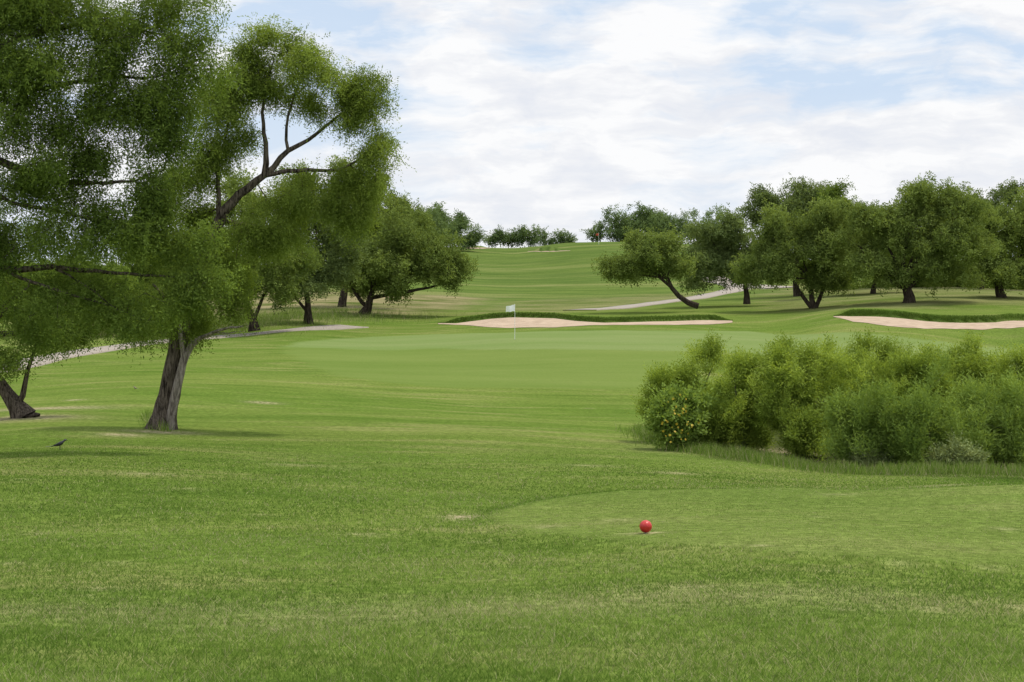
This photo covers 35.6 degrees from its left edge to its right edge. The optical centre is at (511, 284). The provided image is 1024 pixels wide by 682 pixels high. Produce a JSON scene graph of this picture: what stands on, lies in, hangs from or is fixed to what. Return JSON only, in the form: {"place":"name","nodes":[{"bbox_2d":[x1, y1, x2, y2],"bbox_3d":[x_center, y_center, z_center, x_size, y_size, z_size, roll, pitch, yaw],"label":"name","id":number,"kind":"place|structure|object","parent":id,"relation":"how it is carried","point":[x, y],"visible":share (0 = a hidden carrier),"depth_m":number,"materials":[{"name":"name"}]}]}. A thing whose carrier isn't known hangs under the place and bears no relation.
{"place":"outdoors","nodes":[
{"label":"outdoors","id":0,"kind":"place"},
{"bbox_2d":[138,407,181,432],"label":"tall grass","id":1,"kind":"structure","parent":0,"point":[147,415],"depth_m":33.23,"materials":[{"name":"green plant"}]},
{"bbox_2d":[9,325,368,371],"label":"cart path","id":2,"kind":"structure","parent":0,"point":[322,327],"depth_m":102.20,"materials":[{"name":"concrete"}]},
{"bbox_2d":[0,302,477,341],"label":"tall grass","id":3,"kind":"structure","parent":0,"point":[297,315],"depth_m":129.65,"materials":[{"name":"green plant"}]},
{"bbox_2d":[506,304,514,311],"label":"flag","id":4,"kind":"object","parent":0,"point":[511,308],"visible":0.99,"depth_m":97.90,"materials":[{"name":"white fabric"}]},
{"bbox_2d":[0,242,1023,681],"bbox_3d":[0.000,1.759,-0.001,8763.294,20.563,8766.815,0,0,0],"label":"ground","id":5,"kind":"structure","parent":0,"point":[416,376],"depth_m":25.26,"materials":[{"name":"green plant"}]},
{"bbox_2d":[47,439,66,446],"bbox_3d":[-7.577,2.670,26.513,0.361,0.177,0.071,0,0,-29],"label":"grackle bird","id":6,"kind":"object","parent":5,"relation":"on","point":[60,443],"visible":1,"depth_m":26.52},
{"bbox_2d":[0,252,138,418],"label":"mesquite tree","id":7,"kind":"object","parent":5,"relation":"on","point":[17,406],"visible":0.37,"depth_m":36.85,"materials":[{"name":"green plant"}]},
{"bbox_2d":[0,249,139,335],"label":"mesquite tree","id":8,"kind":"object","parent":5,"relation":"on","point":[6,297],"visible":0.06,"depth_m":107.16,"materials":[{"name":"green plant"}]},
{"bbox_2d":[0,0,255,379],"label":"mesquite tree","id":9,"kind":"object","parent":5,"relation":"on","point":[39,74],"visible":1,"depth_m":25.75,"materials":[{"name":"green plant"}]},
{"bbox_2d":[103,228,224,305],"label":"mesquite tree","id":10,"kind":"object","parent":5,"relation":"on","point":[132,267],"visible":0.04,"depth_m":116.69,"materials":[{"name":"green plant"}]},
{"bbox_2d":[0,176,481,268],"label":"distant tree line","id":11,"kind":"object","parent":5,"relation":"on","point":[436,204],"visible":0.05,"depth_m":299.37,"materials":[{"name":"green plant"}]},
{"bbox_2d":[103,14,415,429],"bbox_3d":[-5.184,-1.189,32.816,6.461,8.824,2.889,0,0,0],"label":"mesquite tree","id":12,"kind":"object","parent":5,"relation":"on","point":[359,100],"visible":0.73,"depth_m":32.76,"materials":[{"name":"green plant"}]},
{"bbox_2d":[209,167,327,331],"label":"mesquite tree","id":13,"kind":"object","parent":5,"relation":"on","point":[282,285],"visible":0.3,"depth_m":111.25,"materials":[{"name":"green plant"}]},
{"bbox_2d":[263,195,371,323],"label":"mesquite tree","id":14,"kind":"object","parent":5,"relation":"on","point":[336,271],"visible":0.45,"depth_m":121.15,"materials":[{"name":"green plant"}]},
{"bbox_2d":[267,155,436,306],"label":"mesquite tree","id":15,"kind":"object","parent":5,"relation":"on","point":[403,200],"visible":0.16,"depth_m":149.64,"materials":[{"name":"green plant"}]},
{"bbox_2d":[330,198,480,314],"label":"mesquite tree","id":16,"kind":"object","parent":5,"relation":"on","point":[385,273],"visible":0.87,"depth_m":136.78,"materials":[{"name":"green plant"}]},
{"bbox_2d":[387,201,457,242],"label":"live oak tree","id":17,"kind":"object","parent":5,"relation":"on","point":[441,224],"visible":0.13,"depth_m":268.88,"materials":[{"name":"green plant"}]},
{"bbox_2d":[419,203,487,250],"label":"live oak tree","id":18,"kind":"object","parent":5,"relation":"on","point":[462,222],"visible":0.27,"depth_m":284.97,"materials":[{"name":"green plant"}]},
{"bbox_2d":[438,317,731,327],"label":"sand bunker","id":19,"kind":"object","parent":5,"relation":"on","point":[514,322],"visible":1,"depth_m":118.90},
{"bbox_2d":[484,201,745,247],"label":"distant tree line","id":20,"kind":"object","parent":5,"relation":"on","point":[660,220],"visible":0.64,"depth_m":326.49,"materials":[{"name":"green plant"}]},
{"bbox_2d":[639,520,651,532],"bbox_3d":[1.192,2.203,14.198,0.112,0.198,0.112,0,0,0],"label":"tee marker","id":21,"kind":"object","parent":5,"relation":"on","point":[645,526],"visible":0.99,"depth_m":14.16,"materials":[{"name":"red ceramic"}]},
{"bbox_2d":[591,223,700,308],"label":"mesquite tree","id":22,"kind":"object","parent":5,"relation":"on","point":[654,255],"visible":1,"depth_m":133.13,"materials":[{"name":"green plant"}]},
{"bbox_2d":[625,328,732,439],"bbox_3d":[3.654,2.287,33.981,2.483,2.732,1.870,0,0,14],"label":"willow shrub","id":23,"kind":"object","parent":5,"relation":"on","point":[705,356],"visible":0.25,"depth_m":33.86,"materials":[{"name":"green plant"}]},
{"bbox_2d":[635,374,725,450],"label":"wild sunflower shrub","id":24,"kind":"object","parent":5,"relation":"on","point":[677,415],"visible":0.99,"depth_m":31.33,"materials":[{"name":"green plant"}]},
{"bbox_2d":[674,203,769,303],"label":"mesquite tree","id":25,"kind":"object","parent":5,"relation":"on","point":[720,244],"visible":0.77,"depth_m":141.22,"materials":[{"name":"green plant"}]},
{"bbox_2d":[693,329,802,451],"bbox_3d":[4.629,2.232,32.078,2.593,2.690,2.114,0,0,0],"label":"willow shrub","id":26,"kind":"object","parent":5,"relation":"on","point":[727,422],"visible":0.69,"depth_m":31.80,"materials":[{"name":"green plant"}]},
{"bbox_2d":[736,172,839,296],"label":"mesquite tree","id":27,"kind":"object","parent":5,"relation":"on","point":[803,193],"visible":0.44,"depth_m":157.73,"materials":[{"name":"green plant"}]},
{"bbox_2d":[727,192,862,308],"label":"mesquite tree","id":28,"kind":"object","parent":5,"relation":"on","point":[774,262],"visible":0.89,"depth_m":130.80,"materials":[{"name":"green plant"}]},
{"bbox_2d":[737,337,874,461],"bbox_3d":[5.821,2.256,31.006,2.490,2.629,2.227,0,0,-41],"label":"willow shrub","id":29,"kind":"object","parent":5,"relation":"on","point":[802,432],"visible":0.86,"depth_m":30.84,"materials":[{"name":"green plant"}]},
{"bbox_2d":[816,372,904,467],"bbox_3d":[6.354,2.506,28.753,1.972,1.875,1.878,0,0,-30],"label":"tall weed clump","id":30,"kind":"object","parent":5,"relation":"on","point":[839,418],"visible":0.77,"depth_m":28.44,"materials":[{"name":"green plant"}]},
{"bbox_2d":[809,175,921,293],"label":"mesquite tree","id":31,"kind":"object","parent":5,"relation":"on","point":[835,190],"visible":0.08,"depth_m":149.10,"materials":[{"name":"green plant"}]},
{"bbox_2d":[814,326,918,403],"bbox_3d":[8.025,2.285,35.642,3.037,2.701,2.571,0,0,0],"label":"willow shrub","id":32,"kind":"object","parent":5,"relation":"on","point":[867,346],"visible":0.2,"depth_m":35.78,"materials":[{"name":"green plant"}]},
{"bbox_2d":[843,442,901,466],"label":"pale sage shrub","id":33,"kind":"object","parent":5,"relation":"on","point":[858,458],"visible":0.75,"depth_m":28.24,"materials":[{"name":"green plant"}]},
{"bbox_2d":[744,226,1022,264],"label":"distant tree line","id":34,"kind":"object","parent":5,"relation":"on","point":[919,262],"depth_m":222.77,"materials":[{"name":"green plant"}]},
{"bbox_2d":[851,348,967,466],"bbox_3d":[7.139,2.245,28.330,1.944,2.405,2.046,0,0,-31],"label":"tall weed clump","id":35,"kind":"object","parent":5,"relation":"on","point":[920,419],"visible":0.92,"depth_m":27.96,"materials":[{"name":"green plant"}]},
{"bbox_2d":[854,334,964,414],"bbox_3d":[8.226,2.336,33.123,2.541,2.637,1.978,0,0,0],"label":"willow shrub","id":36,"kind":"object","parent":5,"relation":"on","point":[907,370],"visible":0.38,"depth_m":32.94,"materials":[{"name":"green plant"}]},
{"bbox_2d":[812,170,1010,302],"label":"mesquite tree","id":37,"kind":"object","parent":5,"relation":"on","point":[938,247],"visible":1,"depth_m":126.92,"materials":[{"name":"green plant"}]},
{"bbox_2d":[833,316,1023,329],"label":"sand bunker","id":38,"kind":"object","parent":5,"relation":"on","point":[898,322],"visible":1,"depth_m":110.16},
{"bbox_2d":[833,308,1023,322],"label":"tall grass","id":39,"kind":"structure","parent":5,"relation":"on","point":[916,314],"depth_m":113.03,"materials":[{"name":"green plant"}]},
{"bbox_2d":[838,257,1023,289],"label":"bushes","id":40,"kind":"object","parent":5,"relation":"on","point":[863,284],"visible":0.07,"depth_m":168.49,"materials":[{"name":"green plant"}]},
{"bbox_2d":[863,176,1023,288],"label":"mesquite tree","id":41,"kind":"object","parent":5,"relation":"on","point":[1003,193],"visible":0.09,"depth_m":163.74,"materials":[{"name":"green plant"}]},
{"bbox_2d":[918,428,991,468],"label":"pale sage shrub","id":42,"kind":"object","parent":5,"relation":"on","point":[951,451],"visible":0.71,"depth_m":27.75,"materials":[{"name":"green plant"}]},
{"bbox_2d":[918,330,1018,415],"bbox_3d":[10.698,2.304,36.843,2.901,2.503,1.796,0,0,0],"label":"willow shrub","id":43,"kind":"object","parent":5,"relation":"on","point":[974,361],"visible":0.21,"depth_m":36.69,"materials":[{"name":"green plant"}]},
{"bbox_2d":[935,365,1023,468],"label":"tall weed clump","id":44,"kind":"object","parent":5,"relation":"on","point":[999,436],"visible":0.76,"depth_m":28.60,"materials":[{"name":"green plant"}]},
{"bbox_2d":[942,186,1023,297],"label":"mesquite tree","id":45,"kind":"object","parent":5,"relation":"on","point":[1000,271],"visible":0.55,"depth_m":134.68,"materials":[{"name":"green plant"}]},
{"bbox_2d":[958,341,1023,423],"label":"willow shrub","id":46,"kind":"object","parent":5,"relation":"on","point":[1005,360],"visible":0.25,"depth_m":34.09,"materials":[{"name":"green plant"}]},
{"bbox_2d":[0,0,1023,264],"label":"sky","id":47,"kind":"structure","parent":0,"point":[554,114],"materials":[{"name":"white"}]},
{"bbox_2d":[528,250,569,251],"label":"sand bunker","id":48,"kind":"object","parent":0,"point":[548,251],"visible":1,"depth_m":282.22},
{"bbox_2d":[437,312,732,322],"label":"tall grass","id":49,"kind":"structure","parent":0,"point":[596,318],"depth_m":122.12,"materials":[{"name":"green plant"}]},
{"bbox_2d":[563,276,750,310],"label":"cart path","id":50,"kind":"structure","parent":0,"point":[715,293],"depth_m":165.02,"materials":[{"name":"concrete"}]},
{"bbox_2d":[723,285,792,288],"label":"cart path","id":51,"kind":"structure","parent":0,"point":[765,286],"depth_m":182.28,"materials":[{"name":"concrete"}]},
{"bbox_2d":[607,422,1023,475],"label":"tall grass","id":52,"kind":"structure","parent":0,"point":[771,458],"depth_m":27.50,"materials":[{"name":"green plant"}]}
]}

